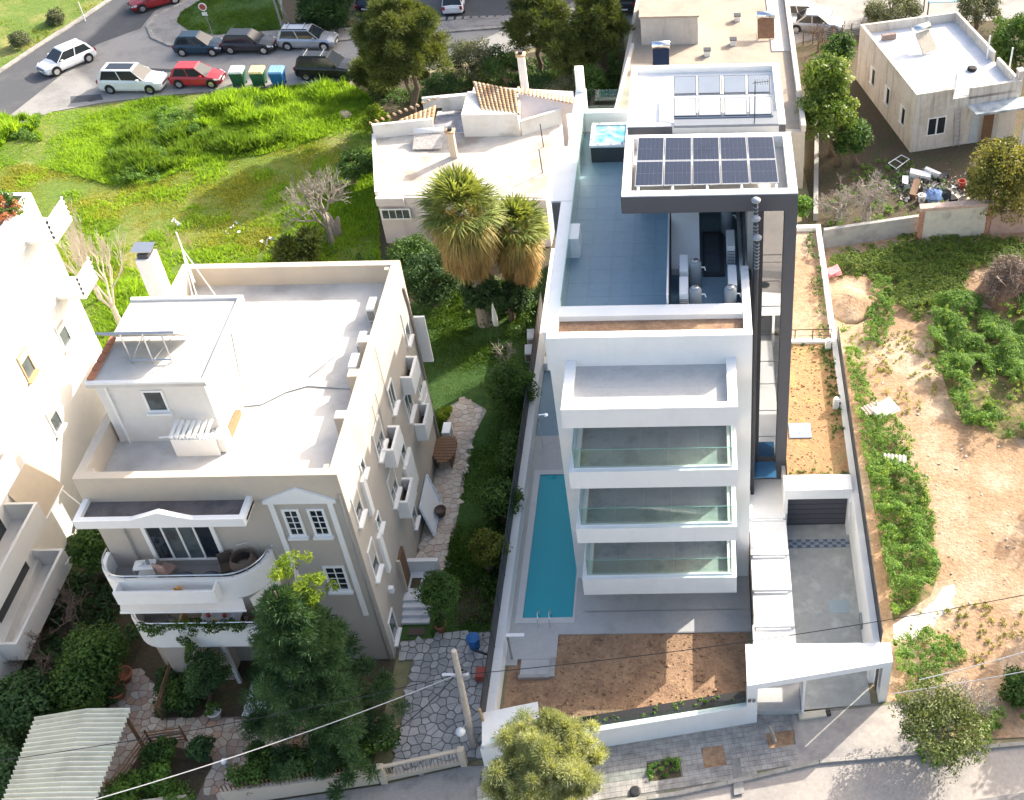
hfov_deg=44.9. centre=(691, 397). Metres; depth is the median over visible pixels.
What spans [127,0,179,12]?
parked car
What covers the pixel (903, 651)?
lush weeds
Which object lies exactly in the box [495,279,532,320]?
dark shrub
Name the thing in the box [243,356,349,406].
roof cable
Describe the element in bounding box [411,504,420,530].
window
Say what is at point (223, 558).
chair
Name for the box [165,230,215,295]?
roof antenna
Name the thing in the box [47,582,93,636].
bare tree
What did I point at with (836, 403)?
garden lantern
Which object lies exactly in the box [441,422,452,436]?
side condenser
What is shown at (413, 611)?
outdoor stairs
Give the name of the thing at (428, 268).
dark shrub
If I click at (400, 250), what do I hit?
dark shrub
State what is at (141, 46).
street
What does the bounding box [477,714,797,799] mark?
pavement sett
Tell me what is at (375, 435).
window
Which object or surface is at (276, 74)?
waste bin
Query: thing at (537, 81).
shrub
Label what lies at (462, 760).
sliding gate
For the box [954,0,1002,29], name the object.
leafy tree
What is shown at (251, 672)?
garden bush
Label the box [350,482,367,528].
window
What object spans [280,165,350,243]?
bare tree
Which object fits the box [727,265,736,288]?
air conditioner
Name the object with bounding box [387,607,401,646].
window
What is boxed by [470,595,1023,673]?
overhead wire
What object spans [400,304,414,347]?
window
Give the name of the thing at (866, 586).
boundary wall
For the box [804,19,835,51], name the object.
bare tree
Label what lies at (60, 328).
window
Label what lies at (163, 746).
garden bush
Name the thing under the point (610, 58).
tree garden undergrowth
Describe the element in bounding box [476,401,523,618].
side garden shrubbery
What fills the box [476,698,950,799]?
pavement bed
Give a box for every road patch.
[70,94,102,102]
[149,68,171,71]
[976,792,1023,799]
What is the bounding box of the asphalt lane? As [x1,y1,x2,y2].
[0,0,168,114]
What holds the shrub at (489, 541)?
on the side garden ground at (468, 388)
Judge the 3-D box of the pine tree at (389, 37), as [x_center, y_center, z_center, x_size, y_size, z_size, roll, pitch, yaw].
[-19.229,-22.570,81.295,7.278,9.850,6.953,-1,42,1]
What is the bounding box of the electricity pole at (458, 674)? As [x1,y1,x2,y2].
[442,649,483,748]
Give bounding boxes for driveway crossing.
[792,703,934,763]
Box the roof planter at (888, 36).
[881,32,896,40]
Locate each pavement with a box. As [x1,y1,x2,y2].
[150,0,509,42]
[284,766,481,799]
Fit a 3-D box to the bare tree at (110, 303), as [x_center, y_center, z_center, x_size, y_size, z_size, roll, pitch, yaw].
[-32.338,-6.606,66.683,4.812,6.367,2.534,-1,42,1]
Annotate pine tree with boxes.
[293,0,355,33]
[344,0,458,114]
[344,54,397,99]
[479,705,611,799]
[498,0,572,71]
[535,18,596,80]
[562,0,636,76]
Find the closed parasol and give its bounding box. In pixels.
[492,303,497,337]
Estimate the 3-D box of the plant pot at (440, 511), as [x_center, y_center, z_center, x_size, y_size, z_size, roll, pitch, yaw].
[-11.819,5.418,57.189,0.562,0.460,0.548,-1,42,1]
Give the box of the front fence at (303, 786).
[143,764,379,799]
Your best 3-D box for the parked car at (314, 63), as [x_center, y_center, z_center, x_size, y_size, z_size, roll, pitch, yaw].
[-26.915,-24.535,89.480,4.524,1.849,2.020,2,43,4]
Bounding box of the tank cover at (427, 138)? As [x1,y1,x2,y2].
[413,127,443,149]
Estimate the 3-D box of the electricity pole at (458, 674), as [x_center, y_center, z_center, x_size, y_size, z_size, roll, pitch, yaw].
[-8.621,11.593,46.025,1.188,6.296,0.595,-8,43,-7]
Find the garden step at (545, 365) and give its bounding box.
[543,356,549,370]
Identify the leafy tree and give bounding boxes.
[794,87,859,165]
[801,50,855,156]
[819,30,856,70]
[832,118,874,165]
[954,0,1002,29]
[987,11,1023,73]
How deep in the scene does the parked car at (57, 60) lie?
91.07 m
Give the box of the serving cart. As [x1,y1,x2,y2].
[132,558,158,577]
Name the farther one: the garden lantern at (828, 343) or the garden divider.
the garden divider
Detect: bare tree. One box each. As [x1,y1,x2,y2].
[4,629,61,676]
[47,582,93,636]
[51,199,102,300]
[56,226,127,325]
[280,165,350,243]
[490,338,515,370]
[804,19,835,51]
[812,172,872,224]
[844,170,892,222]
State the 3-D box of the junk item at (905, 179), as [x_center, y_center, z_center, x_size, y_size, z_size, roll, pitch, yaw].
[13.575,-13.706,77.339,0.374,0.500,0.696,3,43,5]
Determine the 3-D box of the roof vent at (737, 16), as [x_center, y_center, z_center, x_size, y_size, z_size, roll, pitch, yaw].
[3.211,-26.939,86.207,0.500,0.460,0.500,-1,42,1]
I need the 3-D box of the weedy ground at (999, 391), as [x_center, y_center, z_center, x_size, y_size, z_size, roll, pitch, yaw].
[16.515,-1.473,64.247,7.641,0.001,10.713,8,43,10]
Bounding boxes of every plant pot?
[109,680,126,700]
[114,665,132,683]
[203,700,221,720]
[431,614,446,632]
[434,505,445,517]
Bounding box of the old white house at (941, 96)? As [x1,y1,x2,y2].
[856,11,1023,151]
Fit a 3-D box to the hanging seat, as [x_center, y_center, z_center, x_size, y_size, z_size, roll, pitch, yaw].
[-17.122,6.201,46.229,0.998,1.773,0.998,12,44,14]
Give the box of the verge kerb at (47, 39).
[0,0,110,72]
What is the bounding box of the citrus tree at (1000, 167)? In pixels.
[963,134,1023,225]
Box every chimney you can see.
[130,242,171,296]
[445,127,457,158]
[515,50,528,94]
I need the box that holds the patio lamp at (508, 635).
[506,633,523,659]
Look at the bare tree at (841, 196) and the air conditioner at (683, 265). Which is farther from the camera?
the bare tree at (841, 196)
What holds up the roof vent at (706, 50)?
on the building at (689, 30)
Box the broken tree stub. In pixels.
[768,725,776,742]
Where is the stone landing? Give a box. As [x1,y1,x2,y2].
[518,657,555,679]
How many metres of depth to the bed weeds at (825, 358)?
61.64 m
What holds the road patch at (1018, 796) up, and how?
on the front street at (1000, 772)
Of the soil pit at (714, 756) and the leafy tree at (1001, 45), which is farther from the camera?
the leafy tree at (1001, 45)
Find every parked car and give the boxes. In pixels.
[36,38,96,76]
[96,62,167,93]
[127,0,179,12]
[167,61,226,88]
[171,30,222,56]
[219,28,276,54]
[275,23,338,50]
[293,49,353,80]
[354,0,373,12]
[441,0,464,13]
[619,0,635,12]
[789,0,831,15]
[791,8,844,34]
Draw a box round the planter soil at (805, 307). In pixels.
[792,231,829,338]
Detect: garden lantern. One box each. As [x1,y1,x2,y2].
[825,338,831,349]
[833,397,839,409]
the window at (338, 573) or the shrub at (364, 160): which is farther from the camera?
the shrub at (364, 160)
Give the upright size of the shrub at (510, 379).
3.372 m
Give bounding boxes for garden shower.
[538,413,547,447]
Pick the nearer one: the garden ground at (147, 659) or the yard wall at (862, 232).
the garden ground at (147, 659)
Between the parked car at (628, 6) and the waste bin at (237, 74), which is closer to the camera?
the waste bin at (237, 74)
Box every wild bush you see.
[887,675,996,783]
[997,663,1023,707]
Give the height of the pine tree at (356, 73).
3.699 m
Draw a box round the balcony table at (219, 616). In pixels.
[200,612,244,624]
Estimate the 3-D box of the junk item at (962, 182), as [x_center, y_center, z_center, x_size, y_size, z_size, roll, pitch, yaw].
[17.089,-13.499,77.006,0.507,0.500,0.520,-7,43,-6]
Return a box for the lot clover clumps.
[7,92,278,182]
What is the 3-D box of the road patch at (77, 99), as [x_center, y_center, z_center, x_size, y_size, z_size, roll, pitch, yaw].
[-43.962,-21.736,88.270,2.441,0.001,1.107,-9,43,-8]
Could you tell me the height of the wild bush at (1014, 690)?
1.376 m
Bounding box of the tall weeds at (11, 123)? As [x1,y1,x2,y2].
[0,110,43,145]
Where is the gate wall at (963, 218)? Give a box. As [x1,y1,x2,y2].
[916,198,993,240]
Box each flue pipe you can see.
[750,215,760,489]
[751,197,760,297]
[751,234,761,494]
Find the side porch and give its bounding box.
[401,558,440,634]
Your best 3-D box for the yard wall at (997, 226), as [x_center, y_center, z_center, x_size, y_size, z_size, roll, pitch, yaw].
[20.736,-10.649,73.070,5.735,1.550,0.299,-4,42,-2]
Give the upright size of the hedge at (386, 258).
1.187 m
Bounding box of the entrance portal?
[745,643,892,723]
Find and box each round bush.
[6,30,32,47]
[44,6,65,25]
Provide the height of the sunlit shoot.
9.912 m
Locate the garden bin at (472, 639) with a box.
[466,632,479,650]
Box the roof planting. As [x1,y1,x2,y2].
[0,187,26,220]
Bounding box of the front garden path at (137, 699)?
[98,668,399,799]
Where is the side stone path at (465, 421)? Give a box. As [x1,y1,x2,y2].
[416,396,486,570]
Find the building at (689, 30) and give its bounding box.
[614,0,805,188]
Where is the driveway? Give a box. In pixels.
[787,524,870,709]
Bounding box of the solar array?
[635,137,778,190]
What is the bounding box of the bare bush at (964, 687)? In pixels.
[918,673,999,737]
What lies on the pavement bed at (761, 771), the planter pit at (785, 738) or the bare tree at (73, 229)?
the planter pit at (785, 738)
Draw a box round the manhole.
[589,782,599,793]
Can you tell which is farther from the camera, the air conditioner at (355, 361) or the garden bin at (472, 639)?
the garden bin at (472, 639)
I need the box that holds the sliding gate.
[376,746,467,784]
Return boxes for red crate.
[475,667,484,680]
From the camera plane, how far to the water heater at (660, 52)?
81.10 m
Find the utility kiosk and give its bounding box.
[482,702,539,748]
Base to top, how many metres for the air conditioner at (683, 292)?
1.150 m
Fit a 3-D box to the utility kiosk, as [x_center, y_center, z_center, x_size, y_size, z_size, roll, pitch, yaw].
[-7.043,13.251,47.712,2.336,1.600,1.457,-9,43,-9]
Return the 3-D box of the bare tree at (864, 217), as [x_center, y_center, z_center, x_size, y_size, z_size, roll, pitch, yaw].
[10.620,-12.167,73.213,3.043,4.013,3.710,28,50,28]
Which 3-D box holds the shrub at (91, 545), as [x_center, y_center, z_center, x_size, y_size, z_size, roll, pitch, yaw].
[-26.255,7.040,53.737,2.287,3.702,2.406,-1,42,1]
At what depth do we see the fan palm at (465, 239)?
62.38 m
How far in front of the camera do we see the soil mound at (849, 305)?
67.91 m
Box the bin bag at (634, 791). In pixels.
[629,786,640,796]
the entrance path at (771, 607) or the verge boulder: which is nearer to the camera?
the entrance path at (771, 607)
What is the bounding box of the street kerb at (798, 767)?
[617,741,1023,799]
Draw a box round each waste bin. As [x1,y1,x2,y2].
[228,65,246,86]
[248,65,266,86]
[267,65,286,85]
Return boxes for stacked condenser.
[525,344,531,362]
[527,329,533,343]
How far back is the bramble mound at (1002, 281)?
67.77 m
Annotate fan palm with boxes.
[411,162,508,327]
[489,191,553,313]
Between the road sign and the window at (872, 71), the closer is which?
the window at (872, 71)
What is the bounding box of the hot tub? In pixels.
[589,122,627,162]
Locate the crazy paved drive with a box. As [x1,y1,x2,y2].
[392,630,490,775]
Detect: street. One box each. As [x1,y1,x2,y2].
[12,0,1023,122]
[659,746,1023,799]
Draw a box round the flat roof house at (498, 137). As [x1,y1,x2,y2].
[369,81,573,246]
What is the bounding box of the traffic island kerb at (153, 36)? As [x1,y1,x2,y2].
[146,0,508,46]
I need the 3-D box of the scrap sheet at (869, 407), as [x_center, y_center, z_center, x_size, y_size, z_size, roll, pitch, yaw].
[9.183,0.552,61.770,1.111,0.183,0.602,-21,46,-20]
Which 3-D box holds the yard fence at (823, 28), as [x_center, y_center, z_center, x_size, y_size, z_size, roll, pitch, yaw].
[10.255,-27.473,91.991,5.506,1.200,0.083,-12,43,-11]
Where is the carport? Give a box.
[2,708,143,799]
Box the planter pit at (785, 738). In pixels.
[765,730,793,748]
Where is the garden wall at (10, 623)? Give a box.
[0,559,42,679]
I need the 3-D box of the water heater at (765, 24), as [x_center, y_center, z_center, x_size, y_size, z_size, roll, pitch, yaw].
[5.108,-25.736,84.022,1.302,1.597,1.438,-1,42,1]
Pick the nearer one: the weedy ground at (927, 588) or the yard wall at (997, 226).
the weedy ground at (927, 588)
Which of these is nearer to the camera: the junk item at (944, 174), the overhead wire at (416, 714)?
the overhead wire at (416, 714)
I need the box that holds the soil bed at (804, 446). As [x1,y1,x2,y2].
[786,343,848,474]
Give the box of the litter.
[261,237,274,246]
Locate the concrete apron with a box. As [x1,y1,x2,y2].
[893,584,955,642]
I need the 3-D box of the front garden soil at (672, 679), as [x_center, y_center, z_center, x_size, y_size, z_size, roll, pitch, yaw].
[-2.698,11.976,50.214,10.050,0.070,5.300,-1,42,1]
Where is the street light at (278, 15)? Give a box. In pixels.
[273,0,290,27]
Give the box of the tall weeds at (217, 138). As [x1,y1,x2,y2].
[101,117,296,180]
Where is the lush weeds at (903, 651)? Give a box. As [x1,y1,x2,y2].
[840,273,968,688]
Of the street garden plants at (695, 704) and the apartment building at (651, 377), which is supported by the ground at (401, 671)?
the apartment building at (651, 377)
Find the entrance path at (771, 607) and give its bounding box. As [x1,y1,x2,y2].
[749,479,795,643]
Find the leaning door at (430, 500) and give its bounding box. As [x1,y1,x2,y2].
[418,474,441,535]
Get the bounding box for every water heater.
[651,40,669,64]
[756,11,774,39]
[911,22,936,55]
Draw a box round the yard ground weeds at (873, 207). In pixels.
[824,158,947,233]
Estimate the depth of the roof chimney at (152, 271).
50.79 m
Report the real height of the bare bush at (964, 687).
3.576 m
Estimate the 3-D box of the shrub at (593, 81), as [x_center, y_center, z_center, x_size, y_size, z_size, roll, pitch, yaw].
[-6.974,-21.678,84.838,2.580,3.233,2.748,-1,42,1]
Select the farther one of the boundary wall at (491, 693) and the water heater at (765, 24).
the water heater at (765, 24)
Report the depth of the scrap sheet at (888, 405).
61.72 m
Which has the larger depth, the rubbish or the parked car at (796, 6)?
the parked car at (796, 6)
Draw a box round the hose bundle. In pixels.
[473,650,486,654]
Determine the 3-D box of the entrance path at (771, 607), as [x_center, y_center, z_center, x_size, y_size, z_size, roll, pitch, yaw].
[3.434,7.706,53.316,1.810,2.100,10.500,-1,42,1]
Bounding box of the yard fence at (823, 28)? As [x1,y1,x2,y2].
[795,21,861,44]
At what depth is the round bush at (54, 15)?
96.94 m
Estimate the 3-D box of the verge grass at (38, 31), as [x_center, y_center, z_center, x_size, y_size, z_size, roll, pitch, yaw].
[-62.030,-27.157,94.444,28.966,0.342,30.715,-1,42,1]
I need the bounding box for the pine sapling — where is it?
[265,222,328,262]
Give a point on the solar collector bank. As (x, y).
(709, 107)
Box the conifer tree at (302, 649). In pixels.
[236,582,413,799]
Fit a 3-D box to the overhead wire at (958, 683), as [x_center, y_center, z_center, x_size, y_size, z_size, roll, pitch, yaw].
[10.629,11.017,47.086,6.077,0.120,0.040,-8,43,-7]
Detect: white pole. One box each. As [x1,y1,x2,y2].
[986,36,990,58]
[1009,47,1013,67]
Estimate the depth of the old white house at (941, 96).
80.90 m
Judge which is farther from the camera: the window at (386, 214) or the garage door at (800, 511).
the window at (386, 214)
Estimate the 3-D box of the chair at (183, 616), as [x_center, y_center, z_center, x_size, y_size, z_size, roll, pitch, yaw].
[-20.056,9.019,48.654,0.560,0.950,0.540,-2,42,-1]
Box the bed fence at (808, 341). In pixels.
[791,329,831,343]
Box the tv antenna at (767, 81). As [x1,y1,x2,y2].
[754,79,768,122]
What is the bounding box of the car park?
[413,0,575,19]
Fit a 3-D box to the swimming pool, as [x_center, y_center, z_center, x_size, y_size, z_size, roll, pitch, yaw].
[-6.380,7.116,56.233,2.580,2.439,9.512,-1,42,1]
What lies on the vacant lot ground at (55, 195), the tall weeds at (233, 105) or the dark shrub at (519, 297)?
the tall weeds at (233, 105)
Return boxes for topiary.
[182,647,233,701]
[410,568,461,620]
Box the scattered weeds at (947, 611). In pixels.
[848,326,1023,667]
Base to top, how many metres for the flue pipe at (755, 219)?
15.109 m
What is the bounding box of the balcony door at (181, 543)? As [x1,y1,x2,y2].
[140,527,224,560]
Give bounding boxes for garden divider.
[813,123,818,220]
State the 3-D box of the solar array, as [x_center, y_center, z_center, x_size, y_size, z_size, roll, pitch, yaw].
[0.561,-9.191,47.871,5.558,0.392,3.583,-1,42,1]
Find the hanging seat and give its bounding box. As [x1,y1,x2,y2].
[229,541,260,574]
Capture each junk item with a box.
[888,155,908,168]
[902,175,908,185]
[909,168,930,181]
[909,178,920,198]
[918,193,925,202]
[924,166,940,178]
[925,188,942,202]
[937,170,948,183]
[942,188,960,201]
[958,179,965,188]
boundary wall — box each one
[479,248,553,721]
[797,224,882,682]
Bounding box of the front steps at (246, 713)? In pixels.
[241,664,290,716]
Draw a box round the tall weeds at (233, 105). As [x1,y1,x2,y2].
[190,73,357,125]
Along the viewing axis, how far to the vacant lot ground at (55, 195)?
78.68 m
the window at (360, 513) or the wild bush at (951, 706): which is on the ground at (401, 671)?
the wild bush at (951, 706)
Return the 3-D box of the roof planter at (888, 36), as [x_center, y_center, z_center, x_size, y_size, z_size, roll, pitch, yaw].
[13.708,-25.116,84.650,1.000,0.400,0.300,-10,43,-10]
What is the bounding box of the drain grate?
[788,539,849,547]
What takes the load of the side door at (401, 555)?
in the beige house at (189, 462)
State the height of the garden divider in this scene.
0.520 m
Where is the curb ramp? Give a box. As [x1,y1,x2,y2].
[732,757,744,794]
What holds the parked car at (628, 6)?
on the street at (141, 46)
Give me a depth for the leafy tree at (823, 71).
75.88 m
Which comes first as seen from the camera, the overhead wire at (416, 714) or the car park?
the overhead wire at (416, 714)
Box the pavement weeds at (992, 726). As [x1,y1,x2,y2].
[895,694,1023,768]
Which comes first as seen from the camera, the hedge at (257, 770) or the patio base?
the hedge at (257, 770)
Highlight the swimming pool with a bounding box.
[515,470,577,627]
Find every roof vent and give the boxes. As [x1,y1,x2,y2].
[703,47,710,56]
[729,37,736,45]
[734,13,740,21]
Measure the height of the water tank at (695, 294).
1.330 m
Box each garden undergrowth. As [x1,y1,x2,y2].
[3,526,139,797]
[324,39,624,344]
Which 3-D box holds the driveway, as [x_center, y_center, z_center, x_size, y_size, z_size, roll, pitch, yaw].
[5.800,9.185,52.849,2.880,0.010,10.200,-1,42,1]
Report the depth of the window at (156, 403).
45.41 m
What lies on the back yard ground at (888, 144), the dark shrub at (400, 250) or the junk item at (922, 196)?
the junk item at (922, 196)
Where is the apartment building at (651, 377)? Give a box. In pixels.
[543,63,852,594]
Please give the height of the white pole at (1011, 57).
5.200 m
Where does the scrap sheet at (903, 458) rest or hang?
on the lush weeds at (903, 651)
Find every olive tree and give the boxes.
[446,35,497,87]
[543,73,575,92]
[863,0,923,23]
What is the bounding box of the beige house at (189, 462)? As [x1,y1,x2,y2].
[72,260,439,683]
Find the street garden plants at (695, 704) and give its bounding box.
[583,696,734,723]
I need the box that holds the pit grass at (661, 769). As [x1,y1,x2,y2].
[645,756,680,780]
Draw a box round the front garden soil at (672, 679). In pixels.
[503,632,746,718]
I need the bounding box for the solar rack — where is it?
[94,331,190,363]
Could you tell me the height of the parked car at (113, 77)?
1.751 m
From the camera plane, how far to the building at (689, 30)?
83.14 m
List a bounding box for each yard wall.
[823,214,918,248]
[989,209,1023,233]
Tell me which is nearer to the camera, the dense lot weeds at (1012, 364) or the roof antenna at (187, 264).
the roof antenna at (187, 264)
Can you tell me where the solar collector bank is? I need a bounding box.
[673,75,772,118]
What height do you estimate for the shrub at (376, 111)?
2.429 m
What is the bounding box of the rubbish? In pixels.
[871,162,969,211]
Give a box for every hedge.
[96,759,197,799]
[152,665,199,720]
[224,715,402,795]
[382,248,408,273]
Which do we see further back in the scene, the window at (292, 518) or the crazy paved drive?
the crazy paved drive
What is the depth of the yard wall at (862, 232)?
72.54 m
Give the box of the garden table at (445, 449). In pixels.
[432,436,457,468]
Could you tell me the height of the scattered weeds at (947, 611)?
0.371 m
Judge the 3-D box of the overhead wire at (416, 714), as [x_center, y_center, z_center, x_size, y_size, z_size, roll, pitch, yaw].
[-10.157,11.505,44.692,3.556,1.318,0.040,-27,48,-25]
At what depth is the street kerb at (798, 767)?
47.17 m
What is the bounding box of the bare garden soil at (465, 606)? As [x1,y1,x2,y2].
[457,571,495,624]
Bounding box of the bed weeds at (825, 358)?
[789,230,850,474]
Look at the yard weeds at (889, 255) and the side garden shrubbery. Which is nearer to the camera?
the side garden shrubbery
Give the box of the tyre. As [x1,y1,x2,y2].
[967,65,976,71]
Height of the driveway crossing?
0.001 m
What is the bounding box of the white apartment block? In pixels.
[0,192,105,659]
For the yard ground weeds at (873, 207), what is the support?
on the back yard ground at (888, 144)
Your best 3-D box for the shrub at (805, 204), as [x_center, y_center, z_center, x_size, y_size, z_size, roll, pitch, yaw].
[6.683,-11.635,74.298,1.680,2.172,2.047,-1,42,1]
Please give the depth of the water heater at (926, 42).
82.83 m
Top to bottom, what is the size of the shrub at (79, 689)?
2.902 m
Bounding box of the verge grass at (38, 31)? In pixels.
[0,0,103,64]
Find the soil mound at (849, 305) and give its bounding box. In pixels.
[830,286,878,324]
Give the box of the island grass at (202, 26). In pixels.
[176,0,282,33]
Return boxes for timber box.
[798,709,830,720]
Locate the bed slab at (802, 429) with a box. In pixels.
[788,423,811,438]
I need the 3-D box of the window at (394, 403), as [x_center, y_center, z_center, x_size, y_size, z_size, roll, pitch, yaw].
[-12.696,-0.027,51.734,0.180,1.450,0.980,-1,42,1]
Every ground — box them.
[0,0,102,67]
[0,88,379,343]
[0,551,395,799]
[43,29,1023,799]
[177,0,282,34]
[282,0,358,26]
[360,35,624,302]
[400,268,548,639]
[795,19,1023,238]
[824,233,1023,739]
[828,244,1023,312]
[868,465,936,620]
[933,306,1023,438]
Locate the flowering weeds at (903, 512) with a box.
[841,296,1023,611]
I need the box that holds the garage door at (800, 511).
[787,499,846,524]
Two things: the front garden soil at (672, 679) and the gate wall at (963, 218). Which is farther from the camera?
the gate wall at (963, 218)
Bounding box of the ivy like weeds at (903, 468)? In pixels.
[867,457,942,613]
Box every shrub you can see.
[0,664,53,744]
[0,738,22,799]
[45,661,112,713]
[53,621,132,693]
[65,529,109,584]
[334,145,373,185]
[352,102,391,133]
[385,232,438,270]
[400,244,463,307]
[420,67,463,95]
[437,405,452,421]
[458,274,502,311]
[465,527,512,572]
[475,476,524,523]
[479,43,518,87]
[480,358,541,415]
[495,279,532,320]
[519,69,555,89]
[573,61,609,106]
[797,194,813,222]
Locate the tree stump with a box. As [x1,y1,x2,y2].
[327,212,341,237]
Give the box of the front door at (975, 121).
[968,115,979,143]
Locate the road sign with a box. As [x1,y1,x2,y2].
[198,3,212,34]
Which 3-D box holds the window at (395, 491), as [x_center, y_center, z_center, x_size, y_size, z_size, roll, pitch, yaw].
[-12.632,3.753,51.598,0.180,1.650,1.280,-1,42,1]
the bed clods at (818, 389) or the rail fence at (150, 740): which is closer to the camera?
the rail fence at (150, 740)
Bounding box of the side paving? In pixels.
[536,371,558,435]
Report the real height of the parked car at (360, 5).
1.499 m
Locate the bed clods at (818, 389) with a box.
[787,345,846,474]
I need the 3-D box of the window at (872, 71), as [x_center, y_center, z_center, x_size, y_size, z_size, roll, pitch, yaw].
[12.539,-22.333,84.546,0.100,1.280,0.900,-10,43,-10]
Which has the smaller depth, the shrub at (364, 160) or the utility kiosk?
the utility kiosk
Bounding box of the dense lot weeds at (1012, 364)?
[923,288,1023,438]
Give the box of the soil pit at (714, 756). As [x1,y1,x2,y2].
[702,745,726,768]
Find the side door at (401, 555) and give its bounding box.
[397,546,410,586]
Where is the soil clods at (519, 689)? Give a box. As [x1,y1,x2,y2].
[511,632,745,716]
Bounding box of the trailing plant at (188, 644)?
[132,617,246,663]
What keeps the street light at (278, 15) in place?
on the traffic island pavement at (166, 26)
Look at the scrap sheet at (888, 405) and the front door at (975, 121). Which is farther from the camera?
the front door at (975, 121)
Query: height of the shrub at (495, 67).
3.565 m
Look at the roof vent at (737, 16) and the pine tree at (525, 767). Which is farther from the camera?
the roof vent at (737, 16)
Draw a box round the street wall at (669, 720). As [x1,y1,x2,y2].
[480,691,746,766]
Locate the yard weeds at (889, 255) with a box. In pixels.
[829,232,1023,321]
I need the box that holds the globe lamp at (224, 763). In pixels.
[221,758,229,772]
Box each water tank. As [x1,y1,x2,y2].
[689,258,705,287]
[689,285,705,303]
[721,212,736,236]
[724,284,740,302]
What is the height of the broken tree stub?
0.986 m
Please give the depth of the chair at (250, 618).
48.72 m
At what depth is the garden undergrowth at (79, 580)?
53.07 m
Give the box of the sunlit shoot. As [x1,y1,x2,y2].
[267,549,338,615]
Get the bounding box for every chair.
[151,562,177,577]
[179,613,199,621]
[216,550,231,576]
[246,616,255,623]
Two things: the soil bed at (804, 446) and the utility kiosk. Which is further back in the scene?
the soil bed at (804, 446)
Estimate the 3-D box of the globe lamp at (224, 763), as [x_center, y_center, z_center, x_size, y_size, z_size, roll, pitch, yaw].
[-17.913,14.353,46.924,0.240,1.380,0.240,-1,42,1]
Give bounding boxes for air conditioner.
[348,353,361,369]
[356,331,368,354]
[366,297,378,321]
[679,255,688,292]
[679,276,688,303]
[726,230,734,264]
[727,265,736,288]
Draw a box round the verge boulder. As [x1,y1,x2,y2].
[338,110,351,119]
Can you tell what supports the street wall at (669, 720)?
on the ground at (401, 671)
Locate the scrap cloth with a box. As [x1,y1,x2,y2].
[827,264,841,277]
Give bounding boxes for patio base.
[505,436,750,665]
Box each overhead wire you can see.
[0,676,450,760]
[94,676,453,799]
[375,677,453,745]
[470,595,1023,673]
[891,671,1023,693]
[919,652,1023,679]
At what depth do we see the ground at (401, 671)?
50.47 m
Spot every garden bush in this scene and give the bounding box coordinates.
[137,735,177,771]
[165,675,199,710]
[184,733,215,762]
[242,739,274,765]
[244,659,262,687]
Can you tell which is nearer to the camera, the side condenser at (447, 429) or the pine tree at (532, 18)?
the side condenser at (447, 429)
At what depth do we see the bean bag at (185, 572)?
46.42 m
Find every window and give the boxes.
[16,346,40,384]
[45,401,67,437]
[54,316,76,352]
[140,390,172,415]
[280,509,308,540]
[306,508,334,539]
[322,565,353,594]
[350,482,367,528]
[358,454,370,480]
[367,536,383,583]
[371,414,388,463]
[375,510,385,534]
[380,208,411,219]
[386,468,402,509]
[387,377,400,416]
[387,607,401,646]
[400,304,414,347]
[401,434,410,467]
[403,394,417,424]
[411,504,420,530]
[417,375,427,402]
[869,65,875,87]
[883,84,890,106]
[898,103,905,126]
[926,116,946,135]
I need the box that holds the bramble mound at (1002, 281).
[973,249,1023,313]
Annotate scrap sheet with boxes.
[861,400,879,415]
[871,397,900,418]
[883,453,906,466]
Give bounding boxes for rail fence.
[106,725,187,785]
[153,661,175,719]
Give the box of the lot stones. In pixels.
[854,267,1023,686]
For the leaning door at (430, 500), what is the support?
on the side stone path at (465, 421)

